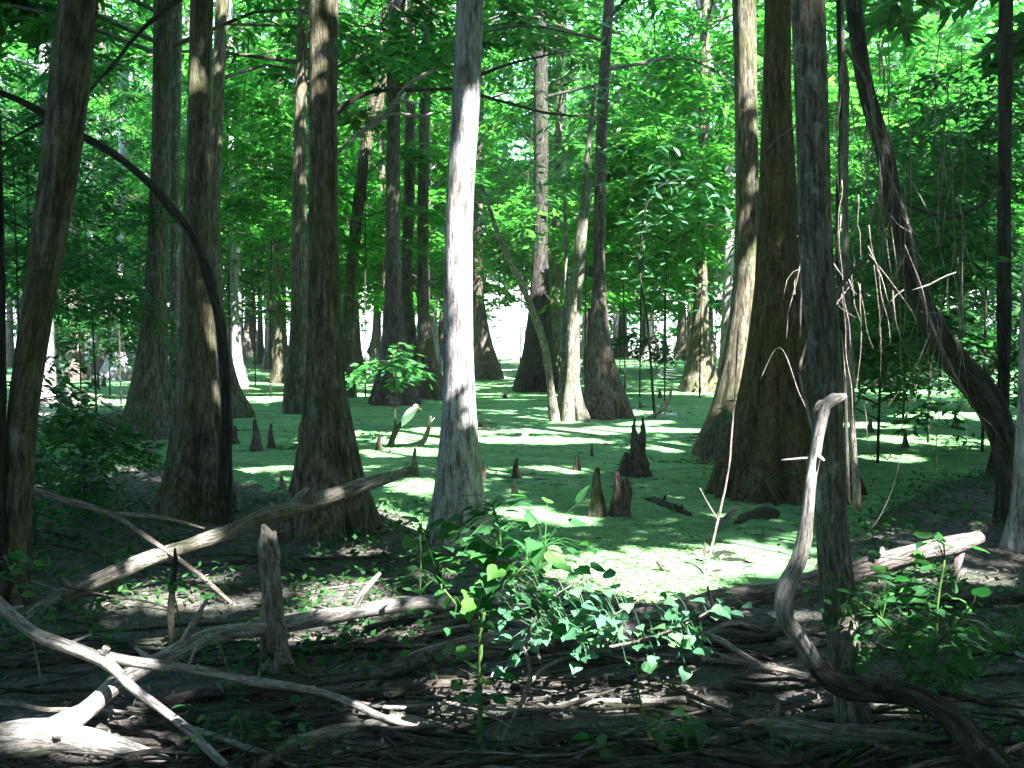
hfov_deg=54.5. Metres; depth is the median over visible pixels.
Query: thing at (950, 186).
dead twig
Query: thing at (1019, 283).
sapling
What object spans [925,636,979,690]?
grass tuft
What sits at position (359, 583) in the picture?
stick
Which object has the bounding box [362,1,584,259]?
cypress tree
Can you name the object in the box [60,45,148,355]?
cypress tree
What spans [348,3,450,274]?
cypress tree
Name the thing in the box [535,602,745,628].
stick
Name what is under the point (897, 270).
dead twig
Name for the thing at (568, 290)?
sapling
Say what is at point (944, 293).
dead twig
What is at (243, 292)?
cypress tree
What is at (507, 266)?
sapling
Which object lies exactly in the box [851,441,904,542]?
dead twig
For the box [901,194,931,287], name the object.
dead twig
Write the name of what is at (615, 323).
cypress tree
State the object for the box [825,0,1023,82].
cypress tree
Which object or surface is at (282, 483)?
cypress knee
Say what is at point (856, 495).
vine
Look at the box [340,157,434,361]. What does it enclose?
sapling
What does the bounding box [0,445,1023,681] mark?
ground cover
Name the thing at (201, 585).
stick
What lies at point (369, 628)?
stick
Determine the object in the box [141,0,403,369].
cypress tree
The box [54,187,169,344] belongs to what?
sapling
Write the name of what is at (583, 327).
cypress tree
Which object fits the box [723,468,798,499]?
leafy plant
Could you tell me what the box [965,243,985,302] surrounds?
dead twig
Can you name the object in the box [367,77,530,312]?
sapling
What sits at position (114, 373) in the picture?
cypress tree
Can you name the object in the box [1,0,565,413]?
cypress tree
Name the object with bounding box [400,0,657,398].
cypress tree
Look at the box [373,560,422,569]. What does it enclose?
stick
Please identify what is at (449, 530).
leafy plant
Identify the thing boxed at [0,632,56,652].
stick
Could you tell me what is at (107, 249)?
sapling
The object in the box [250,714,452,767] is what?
fallen limb
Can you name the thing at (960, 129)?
dead twig
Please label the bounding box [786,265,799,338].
dead twig
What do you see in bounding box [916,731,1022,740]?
stick
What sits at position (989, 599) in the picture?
fallen limb
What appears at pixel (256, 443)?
cypress knee
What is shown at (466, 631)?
stick
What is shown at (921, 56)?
cypress tree
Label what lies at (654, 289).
sapling
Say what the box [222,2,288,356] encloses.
cypress tree
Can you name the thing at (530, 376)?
cypress tree
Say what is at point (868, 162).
dead twig
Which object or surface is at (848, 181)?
dead twig
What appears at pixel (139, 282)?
sapling
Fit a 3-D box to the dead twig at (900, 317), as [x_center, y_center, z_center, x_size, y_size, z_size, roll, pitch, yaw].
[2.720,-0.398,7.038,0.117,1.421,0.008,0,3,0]
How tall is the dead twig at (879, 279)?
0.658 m
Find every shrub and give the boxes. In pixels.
[6,300,169,394]
[6,355,180,544]
[34,394,166,520]
[345,342,436,437]
[580,331,687,370]
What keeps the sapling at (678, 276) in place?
on the water
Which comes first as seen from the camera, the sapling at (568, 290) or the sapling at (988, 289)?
the sapling at (988, 289)
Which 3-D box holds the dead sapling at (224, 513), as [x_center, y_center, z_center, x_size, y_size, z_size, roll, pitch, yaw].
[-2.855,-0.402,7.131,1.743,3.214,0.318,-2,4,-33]
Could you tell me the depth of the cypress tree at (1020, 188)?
33.60 m
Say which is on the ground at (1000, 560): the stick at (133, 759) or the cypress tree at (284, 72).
the stick at (133, 759)
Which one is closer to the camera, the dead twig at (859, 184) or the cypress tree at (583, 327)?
the dead twig at (859, 184)
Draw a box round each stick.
[0,624,236,646]
[0,625,20,644]
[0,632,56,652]
[0,634,215,665]
[0,637,179,665]
[0,641,96,653]
[0,653,69,657]
[0,654,150,694]
[0,675,24,767]
[0,686,244,729]
[0,699,258,722]
[0,700,145,716]
[0,729,177,760]
[0,764,9,767]
[11,620,247,641]
[20,673,183,702]
[21,757,69,767]
[25,760,188,767]
[29,658,82,667]
[31,581,58,589]
[32,538,52,542]
[32,631,294,652]
[33,612,101,627]
[36,530,80,541]
[39,543,145,573]
[43,670,99,685]
[49,704,171,767]
[50,663,359,711]
[61,586,167,608]
[78,584,253,598]
[83,723,349,767]
[96,718,229,730]
[97,751,268,767]
[98,723,146,728]
[102,696,299,754]
[104,744,182,767]
[107,555,292,566]
[113,748,193,760]
[115,731,287,746]
[122,560,159,580]
[135,746,246,767]
[146,719,475,767]
[148,652,235,656]
[153,716,314,767]
[155,537,191,542]
[155,754,243,767]
[168,531,204,538]
[169,721,408,760]
[170,745,278,764]
[180,659,322,681]
[185,674,345,705]
[188,723,297,766]
[191,646,259,654]
[196,613,394,662]
[201,553,390,560]
[213,633,390,666]
[214,688,256,691]
[214,760,306,767]
[218,698,371,727]
[221,699,312,767]
[224,730,584,752]
[229,698,562,718]
[243,670,527,720]
[248,554,418,563]
[250,636,529,661]
[250,704,383,748]
[252,712,354,726]
[253,690,469,732]
[257,627,429,648]
[276,525,298,533]
[278,701,525,766]
[282,565,301,572]
[289,644,523,652]
[290,754,412,767]
[297,590,335,597]
[303,700,408,710]
[307,660,425,686]
[313,710,431,729]
[316,743,356,767]
[326,575,405,588]
[329,642,423,654]
[330,706,434,765]
[330,709,706,767]
[330,739,420,766]
[334,704,476,716]
[342,618,391,622]
[345,678,564,693]
[355,700,595,727]
[359,737,750,767]
[363,607,619,626]
[364,607,537,632]
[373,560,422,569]
[392,729,645,763]
[394,625,502,632]
[395,596,617,607]
[396,624,558,662]
[397,587,596,614]
[399,753,522,767]
[400,594,606,641]
[404,691,570,700]
[404,754,515,764]
[411,555,467,557]
[411,657,636,687]
[422,691,711,719]
[433,722,489,738]
[438,746,507,765]
[442,730,707,756]
[455,663,714,733]
[475,559,521,567]
[475,687,590,708]
[485,644,813,678]
[490,723,644,764]
[499,589,624,603]
[503,621,695,669]
[507,654,570,671]
[510,639,684,672]
[510,695,691,707]
[513,746,651,759]
[516,677,796,745]
[517,755,717,767]
[521,733,703,742]
[524,611,567,617]
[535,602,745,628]
[540,649,605,660]
[542,729,863,767]
[551,649,796,678]
[586,699,870,766]
[595,721,664,755]
[609,640,772,658]
[610,687,748,695]
[611,648,692,655]
[625,702,701,709]
[626,657,675,673]
[649,681,806,709]
[653,743,759,753]
[677,621,871,663]
[690,638,775,650]
[700,621,858,642]
[703,689,945,727]
[710,651,999,718]
[723,682,820,692]
[723,697,1023,745]
[735,676,816,682]
[797,590,872,594]
[805,715,1023,757]
[812,617,865,645]
[820,738,1023,763]
[823,725,919,767]
[828,698,882,709]
[845,726,940,767]
[859,619,970,633]
[859,746,960,763]
[861,598,1023,613]
[862,645,996,650]
[873,591,1023,601]
[874,718,1022,726]
[875,630,1017,656]
[880,671,1023,682]
[887,676,1023,709]
[903,742,1023,767]
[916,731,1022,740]
[926,601,975,621]
[937,652,1019,656]
[970,711,1023,720]
[993,603,1023,608]
[995,710,1023,736]
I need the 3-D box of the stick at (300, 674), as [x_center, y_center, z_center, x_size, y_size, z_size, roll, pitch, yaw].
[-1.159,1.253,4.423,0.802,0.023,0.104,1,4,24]
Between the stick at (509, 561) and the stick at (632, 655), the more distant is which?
the stick at (509, 561)
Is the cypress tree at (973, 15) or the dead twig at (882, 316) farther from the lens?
the cypress tree at (973, 15)
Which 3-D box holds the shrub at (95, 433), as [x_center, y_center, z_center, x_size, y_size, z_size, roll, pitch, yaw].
[-3.364,0.555,6.914,1.660,1.519,1.857,1,4,22]
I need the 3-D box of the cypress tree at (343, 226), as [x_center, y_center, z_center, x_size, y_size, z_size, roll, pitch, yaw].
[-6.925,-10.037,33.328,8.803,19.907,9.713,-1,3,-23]
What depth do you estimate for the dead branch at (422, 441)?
13.14 m
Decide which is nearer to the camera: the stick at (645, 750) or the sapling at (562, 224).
the stick at (645, 750)
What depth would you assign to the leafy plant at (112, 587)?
5.66 m
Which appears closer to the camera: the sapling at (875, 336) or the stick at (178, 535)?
the stick at (178, 535)
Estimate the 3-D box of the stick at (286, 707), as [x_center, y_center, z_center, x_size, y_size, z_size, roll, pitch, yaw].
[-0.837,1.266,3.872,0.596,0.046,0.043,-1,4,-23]
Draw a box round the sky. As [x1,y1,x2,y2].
[0,0,1019,325]
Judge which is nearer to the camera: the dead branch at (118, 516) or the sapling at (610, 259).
the dead branch at (118, 516)
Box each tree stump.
[167,548,177,644]
[258,524,294,673]
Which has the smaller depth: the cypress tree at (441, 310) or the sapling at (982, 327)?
the sapling at (982, 327)
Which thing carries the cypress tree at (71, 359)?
on the water
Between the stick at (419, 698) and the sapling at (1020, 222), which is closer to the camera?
the stick at (419, 698)
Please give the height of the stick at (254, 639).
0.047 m
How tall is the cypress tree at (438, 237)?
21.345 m
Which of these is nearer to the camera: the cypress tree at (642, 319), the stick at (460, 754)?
the stick at (460, 754)
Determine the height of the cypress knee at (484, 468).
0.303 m
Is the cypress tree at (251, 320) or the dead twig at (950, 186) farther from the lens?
the cypress tree at (251, 320)
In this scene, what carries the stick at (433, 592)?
on the ground at (1000, 560)
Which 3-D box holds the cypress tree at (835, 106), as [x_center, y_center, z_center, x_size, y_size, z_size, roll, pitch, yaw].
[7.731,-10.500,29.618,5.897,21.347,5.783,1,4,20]
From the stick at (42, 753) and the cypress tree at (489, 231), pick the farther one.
the cypress tree at (489, 231)
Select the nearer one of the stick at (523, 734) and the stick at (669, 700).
the stick at (523, 734)
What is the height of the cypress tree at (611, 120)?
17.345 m
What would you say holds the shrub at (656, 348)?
on the water
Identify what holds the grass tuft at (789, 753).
on the ground at (1000, 560)
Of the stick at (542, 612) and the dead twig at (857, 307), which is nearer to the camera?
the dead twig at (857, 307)
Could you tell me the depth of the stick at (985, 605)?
5.35 m
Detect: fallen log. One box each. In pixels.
[0,572,561,767]
[20,466,413,618]
[39,410,123,430]
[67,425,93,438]
[383,530,984,673]
[644,495,691,515]
[734,506,779,523]
[749,700,987,755]
[807,661,1019,767]
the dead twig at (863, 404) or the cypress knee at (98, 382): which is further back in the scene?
the cypress knee at (98, 382)
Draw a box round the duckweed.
[37,431,990,602]
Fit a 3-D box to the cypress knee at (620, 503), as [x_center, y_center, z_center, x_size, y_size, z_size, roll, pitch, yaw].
[0.910,0.944,8.382,0.210,0.446,0.200,0,3,0]
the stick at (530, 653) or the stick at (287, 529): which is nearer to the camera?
the stick at (530, 653)
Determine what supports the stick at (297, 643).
on the ground at (1000, 560)
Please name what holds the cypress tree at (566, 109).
on the water
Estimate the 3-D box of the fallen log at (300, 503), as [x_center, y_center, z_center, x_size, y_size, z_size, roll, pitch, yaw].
[-1.802,0.991,5.875,2.872,0.770,0.252,-3,5,-42]
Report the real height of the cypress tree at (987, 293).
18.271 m
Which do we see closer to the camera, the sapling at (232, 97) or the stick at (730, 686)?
the stick at (730, 686)
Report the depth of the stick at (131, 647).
4.61 m
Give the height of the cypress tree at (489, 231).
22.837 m
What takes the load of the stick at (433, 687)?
on the ground at (1000, 560)
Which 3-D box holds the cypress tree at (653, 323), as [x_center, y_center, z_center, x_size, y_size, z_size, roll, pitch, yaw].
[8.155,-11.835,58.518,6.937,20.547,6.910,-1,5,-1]
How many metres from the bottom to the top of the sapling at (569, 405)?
6.560 m
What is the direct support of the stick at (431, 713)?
on the ground at (1000, 560)
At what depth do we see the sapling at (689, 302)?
38.02 m
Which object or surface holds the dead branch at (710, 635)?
on the ground at (1000, 560)
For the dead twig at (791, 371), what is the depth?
5.84 m
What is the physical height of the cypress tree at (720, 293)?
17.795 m
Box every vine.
[799,261,862,418]
[799,272,801,339]
[835,0,850,504]
[840,0,861,509]
[845,50,972,408]
[902,186,1000,217]
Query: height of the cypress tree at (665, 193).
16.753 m
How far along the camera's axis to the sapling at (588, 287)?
24.93 m
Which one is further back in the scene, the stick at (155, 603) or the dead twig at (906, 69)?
the dead twig at (906, 69)
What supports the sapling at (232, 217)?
on the water
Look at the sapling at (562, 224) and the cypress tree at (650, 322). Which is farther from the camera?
the cypress tree at (650, 322)
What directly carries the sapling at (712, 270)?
on the water
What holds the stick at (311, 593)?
on the ground at (1000, 560)
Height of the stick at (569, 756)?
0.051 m
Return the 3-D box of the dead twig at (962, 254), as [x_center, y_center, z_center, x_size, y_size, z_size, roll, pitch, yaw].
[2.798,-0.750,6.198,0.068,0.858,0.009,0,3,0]
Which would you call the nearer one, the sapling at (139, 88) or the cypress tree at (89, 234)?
the sapling at (139, 88)
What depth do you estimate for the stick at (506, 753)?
3.48 m
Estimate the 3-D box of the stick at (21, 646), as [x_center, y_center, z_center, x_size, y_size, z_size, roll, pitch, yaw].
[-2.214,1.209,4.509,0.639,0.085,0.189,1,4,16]
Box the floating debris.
[38,375,1016,576]
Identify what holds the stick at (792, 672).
on the ground at (1000, 560)
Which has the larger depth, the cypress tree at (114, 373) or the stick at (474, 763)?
the cypress tree at (114, 373)
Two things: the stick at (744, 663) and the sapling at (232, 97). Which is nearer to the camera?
the stick at (744, 663)
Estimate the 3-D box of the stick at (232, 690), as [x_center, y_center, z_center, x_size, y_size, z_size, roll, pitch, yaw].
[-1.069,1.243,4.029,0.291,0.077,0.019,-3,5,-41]
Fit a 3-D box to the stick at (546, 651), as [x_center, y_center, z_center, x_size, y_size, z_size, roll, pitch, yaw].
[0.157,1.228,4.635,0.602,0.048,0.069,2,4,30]
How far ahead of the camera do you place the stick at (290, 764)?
3.44 m
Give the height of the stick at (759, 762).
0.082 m
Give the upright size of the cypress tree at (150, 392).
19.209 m
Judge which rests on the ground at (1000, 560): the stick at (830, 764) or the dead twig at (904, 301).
the stick at (830, 764)
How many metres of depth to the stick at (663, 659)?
4.51 m
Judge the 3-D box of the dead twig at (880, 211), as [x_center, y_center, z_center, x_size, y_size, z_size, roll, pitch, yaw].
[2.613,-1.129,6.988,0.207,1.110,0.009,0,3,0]
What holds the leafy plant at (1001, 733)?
on the ground at (1000, 560)
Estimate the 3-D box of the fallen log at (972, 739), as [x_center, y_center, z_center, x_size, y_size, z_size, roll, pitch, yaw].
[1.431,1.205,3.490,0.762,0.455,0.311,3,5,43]
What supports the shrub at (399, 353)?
on the water
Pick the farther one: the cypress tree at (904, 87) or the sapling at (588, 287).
the cypress tree at (904, 87)
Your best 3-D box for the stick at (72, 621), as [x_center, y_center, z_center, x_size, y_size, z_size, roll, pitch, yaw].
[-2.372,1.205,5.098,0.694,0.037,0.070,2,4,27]
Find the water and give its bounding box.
[6,326,1018,600]
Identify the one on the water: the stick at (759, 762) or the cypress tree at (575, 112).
the cypress tree at (575, 112)
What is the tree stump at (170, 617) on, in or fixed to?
on the ground at (1000, 560)
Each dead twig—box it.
[754,125,795,163]
[760,347,805,407]
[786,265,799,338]
[797,236,856,294]
[833,120,844,224]
[834,66,840,142]
[836,180,842,248]
[837,72,841,200]
[837,260,867,303]
[838,215,850,349]
[841,293,855,446]
[841,334,845,379]
[844,148,854,215]
[845,72,851,110]
[846,140,876,241]
[846,254,866,301]
[847,282,864,340]
[848,279,861,345]
[850,350,876,470]
[851,104,870,219]
[851,223,854,290]
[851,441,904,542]
[856,284,861,390]
[857,195,861,259]
[858,282,873,348]
[860,170,883,269]
[861,33,885,153]
[863,105,869,187]
[865,117,870,213]
[865,117,872,159]
[866,170,869,231]
[868,225,890,344]
[868,246,900,333]
[868,253,919,374]
[869,78,887,283]
[871,143,896,301]
[872,114,928,212]
[874,267,880,376]
[876,41,885,158]
[878,145,884,255]
[878,288,885,351]
[879,146,883,334]
[882,36,892,97]
[882,167,893,255]
[883,246,911,301]
[884,332,929,409]
[887,35,892,243]
[889,197,901,344]
[889,291,893,313]
[891,227,902,427]
[894,304,911,398]
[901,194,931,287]
[903,185,906,335]
[904,289,919,352]
[905,36,908,110]
[905,245,930,415]
[908,118,911,233]
[912,328,930,391]
[913,272,955,289]
[925,33,940,127]
[927,275,950,392]
[928,240,955,372]
[932,89,946,185]
[934,219,948,312]
[935,159,941,250]
[936,299,941,476]
[937,124,944,230]
[942,137,959,245]
[947,86,956,283]
[950,376,1000,440]
[953,274,968,391]
[957,230,966,353]
[957,257,966,466]
[958,194,964,332]
[959,45,965,229]
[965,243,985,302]
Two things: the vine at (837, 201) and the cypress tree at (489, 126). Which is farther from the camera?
the cypress tree at (489, 126)
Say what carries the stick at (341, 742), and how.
on the ground at (1000, 560)
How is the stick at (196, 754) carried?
on the ground at (1000, 560)
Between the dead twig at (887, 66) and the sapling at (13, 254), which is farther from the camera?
the sapling at (13, 254)
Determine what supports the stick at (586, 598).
on the ground at (1000, 560)
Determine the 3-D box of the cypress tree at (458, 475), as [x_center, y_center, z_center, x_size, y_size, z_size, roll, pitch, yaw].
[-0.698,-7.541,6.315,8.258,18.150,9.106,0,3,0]
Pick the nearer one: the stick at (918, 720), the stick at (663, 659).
the stick at (918, 720)
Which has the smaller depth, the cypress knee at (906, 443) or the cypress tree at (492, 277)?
the cypress knee at (906, 443)
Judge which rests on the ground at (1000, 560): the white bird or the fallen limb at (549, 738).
the fallen limb at (549, 738)
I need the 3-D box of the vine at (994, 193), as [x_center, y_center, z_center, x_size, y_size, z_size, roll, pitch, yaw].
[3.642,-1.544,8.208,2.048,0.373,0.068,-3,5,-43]
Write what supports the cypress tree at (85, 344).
on the water
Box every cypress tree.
[0,0,99,83]
[0,0,244,406]
[0,0,284,400]
[0,0,502,440]
[0,5,186,367]
[0,34,85,275]
[0,110,8,601]
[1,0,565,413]
[1,26,96,268]
[1,43,37,371]
[1,50,100,234]
[2,0,183,380]
[2,0,246,379]
[2,26,84,367]
[5,0,98,609]
[6,0,241,374]
[6,2,128,328]
[9,66,116,353]
[10,7,151,302]
[26,60,125,357]
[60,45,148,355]
[67,1,261,272]
[79,113,125,350]
[80,10,151,346]
[81,6,181,292]
[85,13,147,358]
[87,0,287,206]
[93,15,226,287]
[100,0,342,387]
[117,17,222,247]
[136,1,275,361]
[141,0,307,374]
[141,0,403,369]
[141,9,281,272]
[141,18,254,305]
[151,0,242,524]
[183,0,526,418]
[211,0,347,383]
[211,0,661,406]
[220,4,307,363]
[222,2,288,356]
[222,6,307,364]
[223,253,284,353]
[223,260,287,348]
[224,0,435,263]
[244,5,416,289]
[244,17,267,353]
[250,6,442,277]
[250,289,269,337]
[251,0,579,308]
[257,0,402,312]
[259,0,510,309]
[262,3,443,369]
[266,0,642,380]
[268,246,289,348]
[275,0,452,542]
[276,0,527,397]
[307,3,449,362]
[338,4,551,370]
[340,0,734,391]
[344,0,380,351]
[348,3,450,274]
[349,2,533,360]
[350,73,416,343]
[352,0,583,379]
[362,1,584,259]
[376,0,795,419]
[377,8,517,364]
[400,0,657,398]
[401,4,549,278]
[423,0,609,550]
[429,0,674,377]
[437,140,512,297]
[482,0,690,362]
[482,1,627,283]
[482,21,588,252]
[483,67,530,286]
[483,117,522,297]
[485,98,570,291]
[486,58,574,289]
[500,148,532,304]
[503,50,650,358]
[510,2,665,371]
[514,68,581,296]
[527,0,868,375]
[528,28,668,279]
[532,0,669,354]
[548,5,646,364]
[549,0,722,360]
[556,0,847,391]
[562,0,865,376]
[569,14,676,347]
[591,0,958,230]
[591,0,979,239]
[619,0,732,359]
[621,0,727,360]
[626,19,661,353]
[633,27,731,310]
[634,9,674,340]
[634,40,642,343]
[640,3,795,279]
[646,0,760,267]
[658,125,721,299]
[659,287,678,350]
[669,13,732,347]
[680,4,722,296]
[688,0,868,250]
[691,0,758,458]
[696,7,762,258]
[704,0,866,505]
[708,73,758,298]
[710,0,876,294]
[791,0,874,724]
[791,0,1022,387]
[792,38,869,261]
[793,30,878,248]
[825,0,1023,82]
[828,0,1013,377]
[829,39,909,313]
[832,13,956,267]
[833,0,1023,374]
[844,0,1015,525]
[852,0,965,371]
[911,0,1023,372]
[921,0,1023,232]
[927,0,1023,359]
[936,61,1020,340]
[939,2,1023,251]
[940,6,1023,294]
[945,0,1023,331]
[946,7,991,74]
[985,0,1012,475]
[999,259,1023,552]
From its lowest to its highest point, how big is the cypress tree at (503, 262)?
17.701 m
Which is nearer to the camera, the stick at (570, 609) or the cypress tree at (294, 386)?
the stick at (570, 609)
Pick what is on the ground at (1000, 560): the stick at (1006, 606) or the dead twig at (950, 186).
the stick at (1006, 606)
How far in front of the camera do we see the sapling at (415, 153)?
21.25 m
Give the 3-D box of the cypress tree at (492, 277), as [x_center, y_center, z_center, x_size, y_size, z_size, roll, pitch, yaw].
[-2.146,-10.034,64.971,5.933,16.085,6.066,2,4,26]
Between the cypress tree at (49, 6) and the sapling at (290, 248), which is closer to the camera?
the cypress tree at (49, 6)
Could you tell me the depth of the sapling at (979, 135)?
12.26 m
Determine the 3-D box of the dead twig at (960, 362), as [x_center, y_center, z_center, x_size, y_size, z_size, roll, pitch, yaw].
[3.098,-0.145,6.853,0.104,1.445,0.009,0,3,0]
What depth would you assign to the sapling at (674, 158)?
20.47 m
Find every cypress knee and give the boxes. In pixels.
[96,375,99,386]
[98,419,108,447]
[101,374,106,384]
[126,371,130,380]
[145,440,155,451]
[232,425,239,444]
[249,418,262,451]
[267,423,275,448]
[277,474,285,489]
[296,422,300,441]
[375,434,383,449]
[412,448,418,476]
[481,460,486,479]
[510,480,517,497]
[511,458,521,478]
[519,428,530,442]
[572,455,581,470]
[586,467,606,517]
[590,443,593,455]
[608,470,631,516]
[618,417,652,477]
[657,389,662,397]
[866,418,874,431]
[900,430,908,447]
[950,415,958,427]
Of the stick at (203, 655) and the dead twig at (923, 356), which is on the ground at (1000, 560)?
the stick at (203, 655)
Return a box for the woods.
[13,0,992,347]
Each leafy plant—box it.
[0,550,69,694]
[55,526,143,594]
[161,578,186,638]
[169,680,329,767]
[213,632,262,702]
[394,485,607,756]
[401,533,430,595]
[470,557,751,689]
[571,660,721,762]
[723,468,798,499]
[777,716,968,767]
[795,572,900,640]
[810,532,1023,730]
[964,701,1023,761]
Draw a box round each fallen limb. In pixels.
[0,649,161,669]
[157,684,262,705]
[237,678,519,703]
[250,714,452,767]
[370,614,501,687]
[478,727,699,751]
[867,593,1023,618]
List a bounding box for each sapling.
[0,16,182,335]
[0,58,131,335]
[0,90,233,524]
[0,99,179,353]
[1,110,133,369]
[2,46,181,390]
[2,113,139,404]
[2,124,180,408]
[3,163,77,312]
[7,40,182,404]
[12,120,240,335]
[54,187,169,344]
[65,57,251,340]
[85,50,250,323]
[121,32,294,349]
[128,144,287,335]
[137,172,289,325]
[142,69,308,385]
[167,157,290,322]
[180,49,377,396]
[180,232,290,319]
[222,79,360,323]
[222,174,290,371]
[243,75,416,313]
[253,13,447,396]
[263,158,402,310]
[279,36,444,319]
[337,81,485,303]
[340,42,501,318]
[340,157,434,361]
[352,99,495,306]
[358,140,513,369]
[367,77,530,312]
[369,263,502,325]
[415,53,572,365]
[415,224,512,318]
[437,16,721,421]
[438,67,532,309]
[445,1,617,363]
[476,57,590,310]
[487,55,577,331]
[488,59,612,305]
[493,163,633,315]
[504,146,649,319]
[525,2,734,396]
[529,20,694,324]
[534,16,681,385]
[542,30,723,390]
[552,126,735,400]
[560,159,692,371]
[560,185,722,319]
[562,22,730,345]
[581,201,713,366]
[596,125,735,417]
[606,155,723,369]
[613,13,794,396]
[629,126,678,334]
[644,102,722,298]
[646,138,735,367]
[717,189,1021,462]
[830,131,983,400]
[831,85,1018,418]
[832,105,1023,456]
[832,193,953,337]
[833,138,994,359]
[841,64,1023,451]
[844,70,1023,412]
[859,133,1013,339]
[860,114,1022,388]
[900,90,1023,391]
[901,62,1023,413]
[950,188,1023,354]
[951,134,1023,371]
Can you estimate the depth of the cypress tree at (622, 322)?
52.53 m
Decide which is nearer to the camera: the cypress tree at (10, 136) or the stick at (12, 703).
the stick at (12, 703)
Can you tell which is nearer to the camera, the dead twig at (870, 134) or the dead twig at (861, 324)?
the dead twig at (861, 324)
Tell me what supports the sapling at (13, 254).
on the water
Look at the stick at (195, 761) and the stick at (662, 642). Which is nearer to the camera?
the stick at (195, 761)
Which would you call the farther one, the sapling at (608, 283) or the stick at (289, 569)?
the sapling at (608, 283)
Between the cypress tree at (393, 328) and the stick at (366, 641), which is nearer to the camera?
the stick at (366, 641)
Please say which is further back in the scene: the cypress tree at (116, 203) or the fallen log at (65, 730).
the cypress tree at (116, 203)
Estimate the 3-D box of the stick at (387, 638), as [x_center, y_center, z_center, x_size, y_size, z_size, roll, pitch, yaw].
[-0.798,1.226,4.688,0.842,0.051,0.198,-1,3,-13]
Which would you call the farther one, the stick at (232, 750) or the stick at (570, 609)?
the stick at (570, 609)
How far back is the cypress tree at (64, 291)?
55.77 m
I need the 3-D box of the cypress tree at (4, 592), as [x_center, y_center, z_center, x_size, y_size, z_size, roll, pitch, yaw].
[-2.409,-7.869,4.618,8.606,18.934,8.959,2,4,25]
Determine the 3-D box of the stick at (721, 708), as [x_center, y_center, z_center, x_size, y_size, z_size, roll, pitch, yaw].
[0.581,1.267,4.024,1.238,0.038,0.242,2,4,35]
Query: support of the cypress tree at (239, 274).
on the water
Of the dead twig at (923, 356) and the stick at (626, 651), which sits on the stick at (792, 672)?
the stick at (626, 651)
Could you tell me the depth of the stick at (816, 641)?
4.76 m
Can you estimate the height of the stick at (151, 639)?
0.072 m
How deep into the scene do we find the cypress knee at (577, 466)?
10.97 m
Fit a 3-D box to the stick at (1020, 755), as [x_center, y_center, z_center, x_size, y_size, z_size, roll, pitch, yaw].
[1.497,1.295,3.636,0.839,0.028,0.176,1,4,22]
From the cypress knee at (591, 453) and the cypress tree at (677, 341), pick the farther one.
the cypress tree at (677, 341)
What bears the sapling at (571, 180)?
on the water
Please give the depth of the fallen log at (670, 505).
8.69 m
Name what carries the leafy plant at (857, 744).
on the ground at (1000, 560)
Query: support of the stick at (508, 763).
on the ground at (1000, 560)
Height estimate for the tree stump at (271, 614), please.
0.765 m
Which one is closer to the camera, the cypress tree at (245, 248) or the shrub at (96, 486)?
the shrub at (96, 486)
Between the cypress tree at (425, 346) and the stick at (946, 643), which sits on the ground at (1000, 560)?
the stick at (946, 643)
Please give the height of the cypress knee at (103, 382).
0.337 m
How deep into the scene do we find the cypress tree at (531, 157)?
72.66 m
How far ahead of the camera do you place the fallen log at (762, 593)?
5.21 m
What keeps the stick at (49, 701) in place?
on the ground at (1000, 560)
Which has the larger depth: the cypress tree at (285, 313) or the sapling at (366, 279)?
the cypress tree at (285, 313)
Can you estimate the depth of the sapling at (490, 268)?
40.73 m
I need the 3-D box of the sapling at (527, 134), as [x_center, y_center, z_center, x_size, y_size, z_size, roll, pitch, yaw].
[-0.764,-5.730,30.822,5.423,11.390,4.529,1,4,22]
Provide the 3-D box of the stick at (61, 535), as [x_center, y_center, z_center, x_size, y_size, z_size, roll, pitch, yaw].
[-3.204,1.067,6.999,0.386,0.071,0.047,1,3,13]
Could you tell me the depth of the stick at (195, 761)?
3.43 m
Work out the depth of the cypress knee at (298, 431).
13.60 m
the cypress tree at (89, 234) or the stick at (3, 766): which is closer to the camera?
the stick at (3, 766)
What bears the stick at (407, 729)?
on the ground at (1000, 560)
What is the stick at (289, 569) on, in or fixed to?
on the ground at (1000, 560)
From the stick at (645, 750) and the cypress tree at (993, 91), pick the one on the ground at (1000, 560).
the stick at (645, 750)
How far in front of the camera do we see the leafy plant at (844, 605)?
3.55 m
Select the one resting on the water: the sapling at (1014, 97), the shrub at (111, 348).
the shrub at (111, 348)
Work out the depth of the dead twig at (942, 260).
6.24 m
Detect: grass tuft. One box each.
[102,651,123,682]
[673,697,715,761]
[762,709,823,767]
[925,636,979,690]
[983,605,1023,651]
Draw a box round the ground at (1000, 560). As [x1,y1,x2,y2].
[0,456,1023,767]
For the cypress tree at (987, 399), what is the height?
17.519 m
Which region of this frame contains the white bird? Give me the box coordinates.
[401,404,420,425]
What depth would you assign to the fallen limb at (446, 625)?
4.88 m
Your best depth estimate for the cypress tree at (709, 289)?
51.71 m
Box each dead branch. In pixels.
[0,596,473,767]
[33,487,235,604]
[73,390,122,410]
[89,0,181,93]
[395,416,434,446]
[500,646,532,740]
[647,387,672,418]
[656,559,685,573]
[670,621,775,672]
[700,330,738,571]
[711,506,737,531]
[774,375,846,669]
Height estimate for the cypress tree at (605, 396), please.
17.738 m
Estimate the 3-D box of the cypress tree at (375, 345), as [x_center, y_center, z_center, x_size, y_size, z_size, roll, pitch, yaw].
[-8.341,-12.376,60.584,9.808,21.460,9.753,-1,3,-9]
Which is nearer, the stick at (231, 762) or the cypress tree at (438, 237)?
the stick at (231, 762)
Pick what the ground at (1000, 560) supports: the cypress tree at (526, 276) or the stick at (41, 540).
the stick at (41, 540)
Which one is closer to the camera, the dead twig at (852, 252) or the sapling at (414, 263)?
the dead twig at (852, 252)

